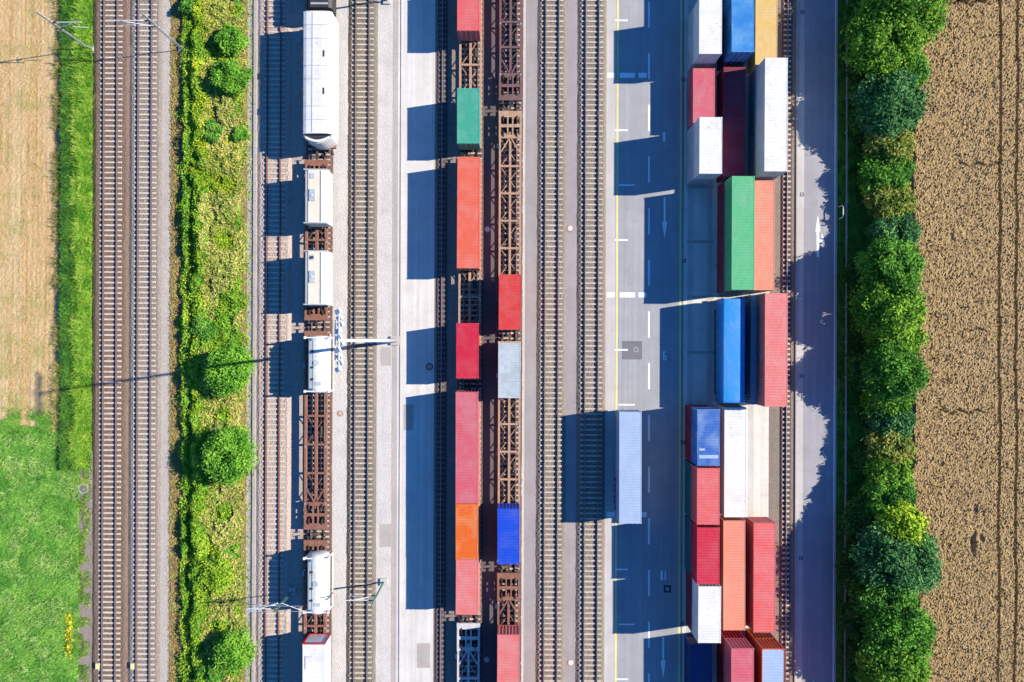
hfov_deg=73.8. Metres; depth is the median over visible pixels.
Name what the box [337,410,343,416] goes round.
manhole
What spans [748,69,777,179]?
shipping container
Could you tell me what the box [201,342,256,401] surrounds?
bush
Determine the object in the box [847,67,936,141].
belt tree
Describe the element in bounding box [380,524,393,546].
paving patch
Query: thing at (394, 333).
kerb strip
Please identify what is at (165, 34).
catenary mast
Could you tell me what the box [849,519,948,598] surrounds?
belt tree
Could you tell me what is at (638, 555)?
terminal road
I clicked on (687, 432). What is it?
shipping container
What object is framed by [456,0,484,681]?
railway track
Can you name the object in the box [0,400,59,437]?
meadow fringe
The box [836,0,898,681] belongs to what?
roadside verge
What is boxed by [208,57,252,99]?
bush
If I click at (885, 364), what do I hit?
belt tree
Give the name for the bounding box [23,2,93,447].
ground
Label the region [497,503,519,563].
shipping container
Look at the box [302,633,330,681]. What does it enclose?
shipping container
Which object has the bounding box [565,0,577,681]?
service path
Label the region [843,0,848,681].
guardrail
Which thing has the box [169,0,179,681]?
weedy margin
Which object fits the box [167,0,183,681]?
margin weeds
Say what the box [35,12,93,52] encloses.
catenary mast
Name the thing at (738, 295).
foundation beam
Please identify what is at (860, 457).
belt tree
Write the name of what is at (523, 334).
gravel edge
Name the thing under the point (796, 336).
kerb
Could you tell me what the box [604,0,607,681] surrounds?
kerb
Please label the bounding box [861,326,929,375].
belt tree
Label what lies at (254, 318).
cable trough
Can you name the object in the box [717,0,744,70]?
shipping container
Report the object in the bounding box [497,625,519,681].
shipping container
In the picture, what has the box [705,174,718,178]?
door
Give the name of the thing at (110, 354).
railway track
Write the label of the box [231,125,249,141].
bush
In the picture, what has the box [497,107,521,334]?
container wagon
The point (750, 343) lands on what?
shipping container
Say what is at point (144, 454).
railway track
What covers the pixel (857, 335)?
belt tree
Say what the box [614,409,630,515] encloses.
container trailer
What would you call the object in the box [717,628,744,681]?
shipping container
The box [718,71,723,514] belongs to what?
foundation beam
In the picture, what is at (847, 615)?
belt tree
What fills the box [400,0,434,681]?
loading lane
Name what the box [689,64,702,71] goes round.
door
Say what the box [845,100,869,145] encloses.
belt tree
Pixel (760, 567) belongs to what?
shipping container
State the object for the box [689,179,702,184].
door
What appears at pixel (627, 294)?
stop bar
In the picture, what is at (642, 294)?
stop bar
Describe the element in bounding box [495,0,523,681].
railway track
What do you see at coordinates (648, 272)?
lane dash
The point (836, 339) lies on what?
kerb
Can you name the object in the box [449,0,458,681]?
ballast margin
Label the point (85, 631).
weedy ballast
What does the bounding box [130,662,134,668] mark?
track beacon
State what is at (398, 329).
concrete edge
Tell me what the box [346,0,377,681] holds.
railway track
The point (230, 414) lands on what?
weed cover
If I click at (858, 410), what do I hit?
belt tree
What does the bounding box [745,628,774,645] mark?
shipping container
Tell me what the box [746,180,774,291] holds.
shipping container
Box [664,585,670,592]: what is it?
drain cover
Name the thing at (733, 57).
door
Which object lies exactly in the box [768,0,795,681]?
yard margin
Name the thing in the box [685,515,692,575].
shipping container
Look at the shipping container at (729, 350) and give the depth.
74.54 m
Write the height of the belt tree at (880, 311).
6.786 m
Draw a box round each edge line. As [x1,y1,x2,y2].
[614,0,618,681]
[678,0,681,681]
[833,0,835,681]
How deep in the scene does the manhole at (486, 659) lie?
78.35 m
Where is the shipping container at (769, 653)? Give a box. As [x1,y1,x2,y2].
[753,638,784,681]
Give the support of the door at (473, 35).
in the shipping container at (468, 20)
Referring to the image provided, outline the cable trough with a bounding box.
[251,0,256,681]
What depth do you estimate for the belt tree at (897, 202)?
75.68 m
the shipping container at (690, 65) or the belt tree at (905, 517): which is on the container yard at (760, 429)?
the shipping container at (690, 65)
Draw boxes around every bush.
[178,0,197,13]
[189,315,219,341]
[194,657,226,681]
[197,422,260,487]
[197,554,236,595]
[200,119,223,143]
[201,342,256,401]
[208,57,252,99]
[208,627,257,672]
[214,23,249,56]
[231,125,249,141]
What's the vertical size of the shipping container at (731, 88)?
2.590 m
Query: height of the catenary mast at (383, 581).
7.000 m
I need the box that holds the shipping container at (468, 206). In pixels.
[457,157,480,270]
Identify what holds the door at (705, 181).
in the shipping container at (690, 180)
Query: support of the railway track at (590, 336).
on the ground at (92, 220)
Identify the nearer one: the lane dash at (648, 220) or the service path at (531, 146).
the lane dash at (648, 220)
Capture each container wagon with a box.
[302,535,327,639]
[303,326,327,533]
[304,155,328,324]
[455,618,479,681]
[457,154,481,383]
[458,0,481,152]
[459,386,480,616]
[495,568,519,681]
[496,336,520,566]
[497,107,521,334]
[498,0,521,105]
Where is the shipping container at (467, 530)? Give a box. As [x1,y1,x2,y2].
[456,500,478,558]
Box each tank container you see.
[303,550,333,614]
[304,336,334,392]
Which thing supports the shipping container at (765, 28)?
on the container yard at (760, 429)
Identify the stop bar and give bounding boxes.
[607,73,614,77]
[607,292,614,296]
[607,512,614,516]
[620,73,634,77]
[620,292,634,296]
[639,73,646,77]
[639,292,646,296]
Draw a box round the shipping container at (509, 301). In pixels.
[499,274,520,329]
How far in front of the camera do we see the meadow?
78.18 m
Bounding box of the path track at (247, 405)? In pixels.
[246,0,249,681]
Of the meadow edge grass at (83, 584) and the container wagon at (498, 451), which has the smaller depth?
the container wagon at (498, 451)
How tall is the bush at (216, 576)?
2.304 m
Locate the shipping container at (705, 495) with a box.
[691,464,719,524]
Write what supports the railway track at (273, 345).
on the ballast margin at (297, 152)
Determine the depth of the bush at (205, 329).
77.23 m
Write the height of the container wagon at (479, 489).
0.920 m
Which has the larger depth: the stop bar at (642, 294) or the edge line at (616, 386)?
the edge line at (616, 386)
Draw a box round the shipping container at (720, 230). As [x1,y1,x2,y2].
[717,182,742,293]
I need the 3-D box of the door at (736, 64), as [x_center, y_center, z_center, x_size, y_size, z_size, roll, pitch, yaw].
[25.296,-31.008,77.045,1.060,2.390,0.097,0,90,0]
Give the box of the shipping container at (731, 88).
[716,67,745,181]
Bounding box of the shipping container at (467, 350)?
[456,323,479,378]
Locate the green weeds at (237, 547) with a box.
[185,0,246,681]
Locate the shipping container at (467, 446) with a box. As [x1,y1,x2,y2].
[455,390,478,503]
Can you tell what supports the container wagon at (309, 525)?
on the railway track at (311, 151)
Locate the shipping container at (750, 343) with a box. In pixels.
[743,295,756,404]
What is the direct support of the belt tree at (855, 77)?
on the roadside verge at (854, 221)
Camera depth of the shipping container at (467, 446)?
74.65 m
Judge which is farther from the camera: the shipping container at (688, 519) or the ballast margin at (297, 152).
the ballast margin at (297, 152)
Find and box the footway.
[796,0,804,681]
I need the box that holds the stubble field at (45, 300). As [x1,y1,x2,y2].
[0,0,59,433]
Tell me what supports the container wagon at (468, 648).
on the railway track at (464, 384)
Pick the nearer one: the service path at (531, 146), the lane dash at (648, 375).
the lane dash at (648, 375)
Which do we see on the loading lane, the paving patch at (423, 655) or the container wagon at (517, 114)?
the paving patch at (423, 655)
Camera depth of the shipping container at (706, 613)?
73.19 m
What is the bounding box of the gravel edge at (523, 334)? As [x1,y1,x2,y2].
[521,0,525,681]
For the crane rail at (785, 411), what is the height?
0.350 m
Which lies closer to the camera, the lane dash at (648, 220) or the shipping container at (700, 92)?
the shipping container at (700, 92)
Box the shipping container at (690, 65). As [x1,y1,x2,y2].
[687,9,713,72]
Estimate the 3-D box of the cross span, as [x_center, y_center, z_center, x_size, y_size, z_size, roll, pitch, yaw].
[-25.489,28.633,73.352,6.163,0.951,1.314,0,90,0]
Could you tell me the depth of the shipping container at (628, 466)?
74.45 m
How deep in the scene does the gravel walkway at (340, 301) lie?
78.39 m
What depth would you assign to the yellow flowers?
78.00 m
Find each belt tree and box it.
[831,541,885,595]
[835,592,866,644]
[837,0,931,83]
[837,492,877,544]
[841,0,883,42]
[842,250,864,295]
[843,639,867,678]
[845,65,874,102]
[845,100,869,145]
[845,345,868,393]
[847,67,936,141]
[847,272,928,341]
[847,313,866,341]
[847,567,920,629]
[847,633,934,681]
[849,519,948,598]
[851,233,926,295]
[852,443,870,478]
[853,0,952,47]
[853,398,871,431]
[854,596,939,674]
[855,147,917,197]
[858,337,931,404]
[858,386,915,417]
[858,475,918,517]
[860,181,919,228]
[861,127,915,166]
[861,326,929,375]
[862,428,917,467]
[862,444,914,493]
[864,407,917,441]
[865,210,923,246]
[868,497,930,549]
[876,44,933,89]
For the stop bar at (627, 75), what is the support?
on the terminal road at (638, 555)
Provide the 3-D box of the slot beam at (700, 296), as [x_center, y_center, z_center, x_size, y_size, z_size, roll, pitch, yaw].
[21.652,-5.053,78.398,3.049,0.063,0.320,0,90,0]
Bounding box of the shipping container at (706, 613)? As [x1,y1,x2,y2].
[692,578,720,642]
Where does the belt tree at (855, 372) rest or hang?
on the ground at (92, 220)
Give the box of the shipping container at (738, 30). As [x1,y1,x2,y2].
[724,0,753,61]
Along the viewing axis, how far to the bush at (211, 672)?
77.07 m
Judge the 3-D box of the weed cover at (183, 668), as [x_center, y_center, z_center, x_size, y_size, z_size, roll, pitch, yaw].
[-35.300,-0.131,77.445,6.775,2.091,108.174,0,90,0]
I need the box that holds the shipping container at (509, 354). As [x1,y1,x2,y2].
[498,343,520,398]
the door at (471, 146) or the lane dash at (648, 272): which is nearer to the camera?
the door at (471, 146)
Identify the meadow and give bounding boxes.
[0,435,78,681]
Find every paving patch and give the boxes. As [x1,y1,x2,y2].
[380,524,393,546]
[381,347,390,365]
[403,404,413,429]
[417,643,429,667]
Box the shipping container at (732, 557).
[717,515,744,629]
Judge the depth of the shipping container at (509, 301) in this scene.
74.65 m
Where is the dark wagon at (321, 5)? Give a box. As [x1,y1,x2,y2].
[308,0,335,16]
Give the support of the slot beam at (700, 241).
on the container yard at (760, 429)
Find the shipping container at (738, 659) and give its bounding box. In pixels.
[724,638,753,681]
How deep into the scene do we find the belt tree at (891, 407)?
75.46 m
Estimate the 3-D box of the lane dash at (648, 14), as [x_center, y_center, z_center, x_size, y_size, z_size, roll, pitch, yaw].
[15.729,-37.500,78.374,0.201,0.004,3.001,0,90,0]
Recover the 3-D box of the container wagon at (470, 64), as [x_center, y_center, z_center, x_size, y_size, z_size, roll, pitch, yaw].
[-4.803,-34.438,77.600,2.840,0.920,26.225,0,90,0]
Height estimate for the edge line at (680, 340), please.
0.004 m
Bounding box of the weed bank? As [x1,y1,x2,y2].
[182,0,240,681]
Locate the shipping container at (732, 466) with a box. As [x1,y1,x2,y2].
[717,405,746,516]
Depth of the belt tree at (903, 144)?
75.59 m
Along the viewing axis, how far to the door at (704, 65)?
76.36 m
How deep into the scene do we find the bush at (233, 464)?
75.10 m
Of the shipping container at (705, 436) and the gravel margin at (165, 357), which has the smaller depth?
the shipping container at (705, 436)
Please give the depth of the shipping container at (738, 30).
73.19 m
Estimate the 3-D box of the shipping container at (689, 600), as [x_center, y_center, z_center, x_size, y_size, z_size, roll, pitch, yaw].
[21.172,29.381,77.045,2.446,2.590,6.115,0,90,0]
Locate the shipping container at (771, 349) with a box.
[756,293,787,406]
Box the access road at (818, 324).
[802,0,836,681]
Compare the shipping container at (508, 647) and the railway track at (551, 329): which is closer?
the shipping container at (508, 647)
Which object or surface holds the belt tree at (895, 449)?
on the ground at (92, 220)
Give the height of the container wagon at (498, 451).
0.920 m
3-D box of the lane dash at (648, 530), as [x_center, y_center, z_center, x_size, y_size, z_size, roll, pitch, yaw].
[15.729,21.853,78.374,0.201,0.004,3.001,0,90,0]
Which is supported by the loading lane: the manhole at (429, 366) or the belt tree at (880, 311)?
the manhole at (429, 366)
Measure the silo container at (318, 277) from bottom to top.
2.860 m
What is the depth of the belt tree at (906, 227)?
75.50 m
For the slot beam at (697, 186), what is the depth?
78.37 m
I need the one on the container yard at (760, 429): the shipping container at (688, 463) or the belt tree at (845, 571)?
the shipping container at (688, 463)
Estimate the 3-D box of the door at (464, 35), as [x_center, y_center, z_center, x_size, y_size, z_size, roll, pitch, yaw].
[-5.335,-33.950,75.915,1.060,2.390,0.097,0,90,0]
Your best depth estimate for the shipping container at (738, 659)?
73.19 m
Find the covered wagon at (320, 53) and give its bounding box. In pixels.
[302,11,338,154]
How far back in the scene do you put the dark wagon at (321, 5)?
75.12 m
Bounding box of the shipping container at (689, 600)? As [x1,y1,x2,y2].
[686,570,691,632]
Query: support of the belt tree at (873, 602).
on the roadside verge at (854, 221)
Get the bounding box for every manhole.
[78,483,88,493]
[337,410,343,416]
[426,363,432,369]
[484,657,489,662]
[567,225,573,231]
[567,659,574,665]
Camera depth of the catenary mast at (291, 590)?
75.60 m
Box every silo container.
[303,169,332,226]
[303,250,332,305]
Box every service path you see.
[482,0,496,681]
[524,0,537,681]
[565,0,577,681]
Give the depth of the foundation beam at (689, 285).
78.37 m
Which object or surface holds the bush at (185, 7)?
on the ground at (92, 220)
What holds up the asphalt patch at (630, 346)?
on the terminal road at (638, 555)
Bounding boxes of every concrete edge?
[396,0,400,681]
[605,0,615,681]
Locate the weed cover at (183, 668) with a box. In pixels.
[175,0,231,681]
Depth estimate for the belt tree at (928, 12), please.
72.97 m
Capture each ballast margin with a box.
[255,0,303,681]
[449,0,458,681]
[495,1,497,671]
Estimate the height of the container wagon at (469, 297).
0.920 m
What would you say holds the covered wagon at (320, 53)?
on the railway track at (311, 151)
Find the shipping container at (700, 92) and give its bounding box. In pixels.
[687,68,714,129]
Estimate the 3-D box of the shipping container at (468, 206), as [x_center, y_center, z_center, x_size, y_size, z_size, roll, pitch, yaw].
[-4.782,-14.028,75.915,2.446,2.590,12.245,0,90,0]
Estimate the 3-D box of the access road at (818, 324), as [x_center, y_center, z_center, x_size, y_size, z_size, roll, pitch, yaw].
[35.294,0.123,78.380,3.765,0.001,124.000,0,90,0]
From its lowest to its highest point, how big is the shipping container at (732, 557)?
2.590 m
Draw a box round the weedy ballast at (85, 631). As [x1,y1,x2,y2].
[78,452,92,681]
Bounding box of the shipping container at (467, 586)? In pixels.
[456,555,478,614]
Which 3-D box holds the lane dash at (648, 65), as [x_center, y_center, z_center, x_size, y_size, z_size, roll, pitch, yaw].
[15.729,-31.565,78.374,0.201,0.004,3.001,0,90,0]
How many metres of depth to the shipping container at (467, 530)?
74.65 m
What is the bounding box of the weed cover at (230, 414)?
[212,0,252,681]
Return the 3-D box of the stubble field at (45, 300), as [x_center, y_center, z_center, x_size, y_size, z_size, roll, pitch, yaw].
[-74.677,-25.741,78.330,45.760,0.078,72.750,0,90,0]
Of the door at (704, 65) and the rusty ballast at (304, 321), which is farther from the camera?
the rusty ballast at (304, 321)
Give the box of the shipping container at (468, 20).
[457,0,480,40]
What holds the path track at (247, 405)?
on the gravel path at (251, 322)
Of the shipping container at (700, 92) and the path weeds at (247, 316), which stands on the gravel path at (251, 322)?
the path weeds at (247, 316)
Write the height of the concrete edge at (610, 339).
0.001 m
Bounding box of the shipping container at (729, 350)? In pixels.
[714,298,744,402]
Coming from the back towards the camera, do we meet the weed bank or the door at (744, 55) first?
the weed bank
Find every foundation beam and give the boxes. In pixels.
[686,0,692,634]
[706,66,712,404]
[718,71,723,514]
[736,293,741,405]
[748,292,753,627]
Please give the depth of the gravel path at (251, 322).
78.39 m
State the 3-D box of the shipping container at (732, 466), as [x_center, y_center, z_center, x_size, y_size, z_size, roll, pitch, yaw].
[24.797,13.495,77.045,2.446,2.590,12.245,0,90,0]
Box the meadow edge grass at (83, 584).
[69,445,92,681]
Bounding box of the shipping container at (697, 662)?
[684,634,711,681]
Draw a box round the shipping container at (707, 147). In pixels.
[693,117,721,178]
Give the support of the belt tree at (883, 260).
on the ground at (92, 220)
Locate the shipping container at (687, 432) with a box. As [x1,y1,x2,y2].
[685,405,710,461]
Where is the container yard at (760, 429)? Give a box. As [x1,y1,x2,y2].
[681,0,768,681]
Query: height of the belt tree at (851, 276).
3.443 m
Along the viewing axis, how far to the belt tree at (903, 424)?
75.49 m
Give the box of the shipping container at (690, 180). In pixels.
[687,125,713,184]
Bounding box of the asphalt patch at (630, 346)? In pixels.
[622,341,641,358]
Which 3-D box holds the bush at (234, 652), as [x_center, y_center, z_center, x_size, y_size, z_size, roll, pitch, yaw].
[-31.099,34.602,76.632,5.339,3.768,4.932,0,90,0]
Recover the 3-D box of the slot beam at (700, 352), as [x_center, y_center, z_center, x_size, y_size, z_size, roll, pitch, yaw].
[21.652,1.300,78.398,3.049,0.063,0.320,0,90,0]
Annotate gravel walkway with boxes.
[332,0,348,681]
[375,0,392,681]
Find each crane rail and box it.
[435,0,447,681]
[780,0,791,681]
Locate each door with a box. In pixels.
[459,31,468,40]
[459,144,468,149]
[469,31,478,39]
[469,144,478,149]
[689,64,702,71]
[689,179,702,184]
[695,54,709,63]
[695,174,708,178]
[698,179,712,183]
[701,64,712,67]
[704,54,719,63]
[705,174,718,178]
[718,177,729,181]
[719,62,733,70]
[726,52,741,61]
[731,62,743,66]
[736,52,751,61]
[758,172,773,176]
[767,172,783,176]
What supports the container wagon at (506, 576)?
on the railway track at (514, 409)
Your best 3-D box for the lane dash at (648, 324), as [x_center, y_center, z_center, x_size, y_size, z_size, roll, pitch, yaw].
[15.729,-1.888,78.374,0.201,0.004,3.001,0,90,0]
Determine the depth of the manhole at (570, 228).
78.36 m
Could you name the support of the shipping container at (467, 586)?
on the container wagon at (479, 489)
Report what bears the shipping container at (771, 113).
on the shipping container at (752, 76)
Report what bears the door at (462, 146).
in the shipping container at (468, 118)
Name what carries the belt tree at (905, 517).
on the roadside verge at (854, 221)
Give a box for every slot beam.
[687,185,713,187]
[687,240,713,242]
[687,296,713,297]
[687,351,713,353]
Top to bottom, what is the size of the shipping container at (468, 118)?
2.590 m
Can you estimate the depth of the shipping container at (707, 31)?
73.19 m
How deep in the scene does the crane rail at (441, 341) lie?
78.30 m
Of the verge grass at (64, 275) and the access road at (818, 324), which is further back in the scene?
the access road at (818, 324)
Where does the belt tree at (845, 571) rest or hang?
on the ground at (92, 220)
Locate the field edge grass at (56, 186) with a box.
[47,0,69,431]
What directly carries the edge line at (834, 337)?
on the access road at (818, 324)
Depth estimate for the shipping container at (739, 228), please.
73.19 m
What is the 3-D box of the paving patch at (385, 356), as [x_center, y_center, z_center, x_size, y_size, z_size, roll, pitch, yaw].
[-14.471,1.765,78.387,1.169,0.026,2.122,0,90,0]
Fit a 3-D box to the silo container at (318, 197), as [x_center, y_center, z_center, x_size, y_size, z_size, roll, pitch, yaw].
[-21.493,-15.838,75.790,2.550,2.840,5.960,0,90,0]
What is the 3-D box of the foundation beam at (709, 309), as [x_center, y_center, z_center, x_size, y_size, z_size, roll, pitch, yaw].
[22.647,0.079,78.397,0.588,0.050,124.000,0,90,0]
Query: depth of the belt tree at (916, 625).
73.15 m
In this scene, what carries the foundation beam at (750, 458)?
on the container yard at (760, 429)
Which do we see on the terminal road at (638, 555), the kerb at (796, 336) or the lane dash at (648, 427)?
the lane dash at (648, 427)
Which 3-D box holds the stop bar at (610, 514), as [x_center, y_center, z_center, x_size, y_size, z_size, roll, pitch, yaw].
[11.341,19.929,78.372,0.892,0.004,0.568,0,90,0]
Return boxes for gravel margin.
[160,0,170,681]
[433,0,451,681]
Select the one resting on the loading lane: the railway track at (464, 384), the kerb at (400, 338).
the kerb at (400, 338)
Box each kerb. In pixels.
[399,0,401,681]
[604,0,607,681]
[794,0,797,681]
[834,0,837,681]
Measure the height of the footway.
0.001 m
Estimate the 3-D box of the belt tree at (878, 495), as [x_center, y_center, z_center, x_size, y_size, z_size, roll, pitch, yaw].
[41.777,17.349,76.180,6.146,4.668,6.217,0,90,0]
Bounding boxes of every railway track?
[91,0,129,681]
[128,0,161,681]
[255,0,292,681]
[305,0,332,659]
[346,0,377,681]
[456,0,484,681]
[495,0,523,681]
[535,0,566,681]
[575,0,606,681]
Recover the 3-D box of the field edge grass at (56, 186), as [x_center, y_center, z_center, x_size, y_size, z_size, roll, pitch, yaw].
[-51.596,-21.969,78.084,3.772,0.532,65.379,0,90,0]
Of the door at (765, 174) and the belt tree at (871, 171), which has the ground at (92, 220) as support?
the belt tree at (871, 171)
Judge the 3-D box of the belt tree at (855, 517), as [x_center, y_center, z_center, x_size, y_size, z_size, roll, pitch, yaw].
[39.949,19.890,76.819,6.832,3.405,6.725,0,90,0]
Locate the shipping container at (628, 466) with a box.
[616,409,641,523]
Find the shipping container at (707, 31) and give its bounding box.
[693,0,721,63]
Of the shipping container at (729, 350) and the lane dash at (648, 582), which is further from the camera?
the lane dash at (648, 582)
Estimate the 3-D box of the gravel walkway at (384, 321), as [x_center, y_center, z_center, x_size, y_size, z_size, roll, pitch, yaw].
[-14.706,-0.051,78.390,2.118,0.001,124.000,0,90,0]
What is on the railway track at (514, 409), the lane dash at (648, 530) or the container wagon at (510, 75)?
the container wagon at (510, 75)
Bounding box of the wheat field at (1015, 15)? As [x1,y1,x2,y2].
[907,0,1023,681]
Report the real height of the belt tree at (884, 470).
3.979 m
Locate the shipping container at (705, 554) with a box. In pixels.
[691,521,719,583]
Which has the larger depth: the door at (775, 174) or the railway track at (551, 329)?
the railway track at (551, 329)
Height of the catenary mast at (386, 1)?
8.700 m
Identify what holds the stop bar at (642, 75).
on the terminal road at (638, 555)
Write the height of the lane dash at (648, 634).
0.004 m
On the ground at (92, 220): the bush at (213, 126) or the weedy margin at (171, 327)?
the bush at (213, 126)
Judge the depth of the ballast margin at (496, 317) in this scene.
78.39 m
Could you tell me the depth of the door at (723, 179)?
77.11 m
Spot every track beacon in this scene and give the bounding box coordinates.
[95,662,99,668]
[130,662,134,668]
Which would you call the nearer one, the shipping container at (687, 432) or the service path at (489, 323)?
the shipping container at (687, 432)
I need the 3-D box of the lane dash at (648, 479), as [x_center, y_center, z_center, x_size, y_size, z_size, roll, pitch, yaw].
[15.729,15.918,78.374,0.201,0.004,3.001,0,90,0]
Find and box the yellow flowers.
[61,613,78,658]
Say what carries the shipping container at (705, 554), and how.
on the shipping container at (688, 519)
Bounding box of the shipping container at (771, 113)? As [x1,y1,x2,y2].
[756,58,787,176]
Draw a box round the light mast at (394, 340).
[330,308,399,372]
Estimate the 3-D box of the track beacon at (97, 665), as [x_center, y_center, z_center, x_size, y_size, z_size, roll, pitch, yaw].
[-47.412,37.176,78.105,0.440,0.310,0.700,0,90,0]
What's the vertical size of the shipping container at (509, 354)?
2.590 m
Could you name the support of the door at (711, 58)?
in the shipping container at (707, 31)
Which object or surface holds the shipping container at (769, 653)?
on the shipping container at (750, 635)
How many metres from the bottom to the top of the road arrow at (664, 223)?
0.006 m
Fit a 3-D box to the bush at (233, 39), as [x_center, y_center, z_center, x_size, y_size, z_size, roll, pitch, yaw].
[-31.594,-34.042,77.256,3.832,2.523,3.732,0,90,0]
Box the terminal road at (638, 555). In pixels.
[614,0,683,681]
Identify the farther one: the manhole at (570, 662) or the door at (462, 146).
the manhole at (570, 662)
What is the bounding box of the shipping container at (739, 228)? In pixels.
[724,176,754,291]
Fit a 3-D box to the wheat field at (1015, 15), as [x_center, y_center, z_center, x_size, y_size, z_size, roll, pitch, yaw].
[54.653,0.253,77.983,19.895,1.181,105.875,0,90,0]
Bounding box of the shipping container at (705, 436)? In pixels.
[691,407,719,465]
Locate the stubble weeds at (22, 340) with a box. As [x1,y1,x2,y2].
[0,20,57,431]
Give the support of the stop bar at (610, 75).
on the concrete edge at (610, 339)
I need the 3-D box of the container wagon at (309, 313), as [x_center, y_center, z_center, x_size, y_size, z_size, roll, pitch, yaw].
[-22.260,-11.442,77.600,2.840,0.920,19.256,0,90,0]
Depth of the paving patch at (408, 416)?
78.37 m
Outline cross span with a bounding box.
[247,603,303,611]
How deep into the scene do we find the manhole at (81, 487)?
78.26 m
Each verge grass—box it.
[56,0,78,471]
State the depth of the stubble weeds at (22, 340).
78.30 m
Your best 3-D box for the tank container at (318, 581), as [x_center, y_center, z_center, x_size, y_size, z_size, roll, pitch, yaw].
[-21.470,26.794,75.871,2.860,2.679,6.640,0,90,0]
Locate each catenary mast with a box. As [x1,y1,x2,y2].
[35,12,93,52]
[108,13,184,52]
[247,587,295,612]
[346,578,386,605]
[383,0,390,3]
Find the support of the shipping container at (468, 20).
on the container wagon at (470, 64)
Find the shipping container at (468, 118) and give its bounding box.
[457,88,479,149]
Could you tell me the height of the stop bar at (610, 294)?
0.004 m
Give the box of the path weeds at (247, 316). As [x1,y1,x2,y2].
[238,0,253,681]
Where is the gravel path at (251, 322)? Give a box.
[248,0,253,680]
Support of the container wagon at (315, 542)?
on the railway track at (311, 151)
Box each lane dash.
[648,1,649,27]
[648,53,649,78]
[648,105,649,130]
[648,156,649,182]
[648,208,649,233]
[648,260,649,285]
[648,311,649,337]
[648,363,649,388]
[648,415,649,440]
[648,467,649,492]
[648,518,649,543]
[648,570,649,595]
[648,622,649,647]
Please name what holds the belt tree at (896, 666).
on the ground at (92, 220)
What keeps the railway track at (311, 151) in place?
on the rusty ballast at (304, 321)
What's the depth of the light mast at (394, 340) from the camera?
53.03 m
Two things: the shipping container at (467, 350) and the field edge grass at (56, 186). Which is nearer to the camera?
the shipping container at (467, 350)
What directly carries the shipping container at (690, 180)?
on the container yard at (760, 429)
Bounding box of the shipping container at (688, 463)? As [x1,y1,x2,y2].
[685,459,693,517]
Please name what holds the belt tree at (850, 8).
on the ground at (92, 220)
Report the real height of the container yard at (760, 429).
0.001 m
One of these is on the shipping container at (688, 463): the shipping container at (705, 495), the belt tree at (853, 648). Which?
the shipping container at (705, 495)
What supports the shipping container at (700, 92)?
on the container yard at (760, 429)
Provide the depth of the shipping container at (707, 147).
73.19 m
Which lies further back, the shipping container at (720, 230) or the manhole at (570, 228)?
the manhole at (570, 228)
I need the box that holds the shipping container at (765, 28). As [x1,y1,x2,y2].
[747,0,776,73]
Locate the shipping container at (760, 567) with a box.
[745,517,775,632]
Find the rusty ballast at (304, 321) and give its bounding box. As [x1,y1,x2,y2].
[302,0,332,681]
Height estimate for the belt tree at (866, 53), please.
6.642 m
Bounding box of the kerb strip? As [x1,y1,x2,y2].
[391,0,397,681]
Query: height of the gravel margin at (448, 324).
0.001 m
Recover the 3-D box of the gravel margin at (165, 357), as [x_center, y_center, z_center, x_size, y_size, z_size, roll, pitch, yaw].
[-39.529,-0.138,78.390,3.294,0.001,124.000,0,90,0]
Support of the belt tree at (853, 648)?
on the ground at (92, 220)
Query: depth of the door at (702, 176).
74.53 m
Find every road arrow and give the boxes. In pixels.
[661,637,665,675]
[662,197,666,237]
[816,217,824,256]

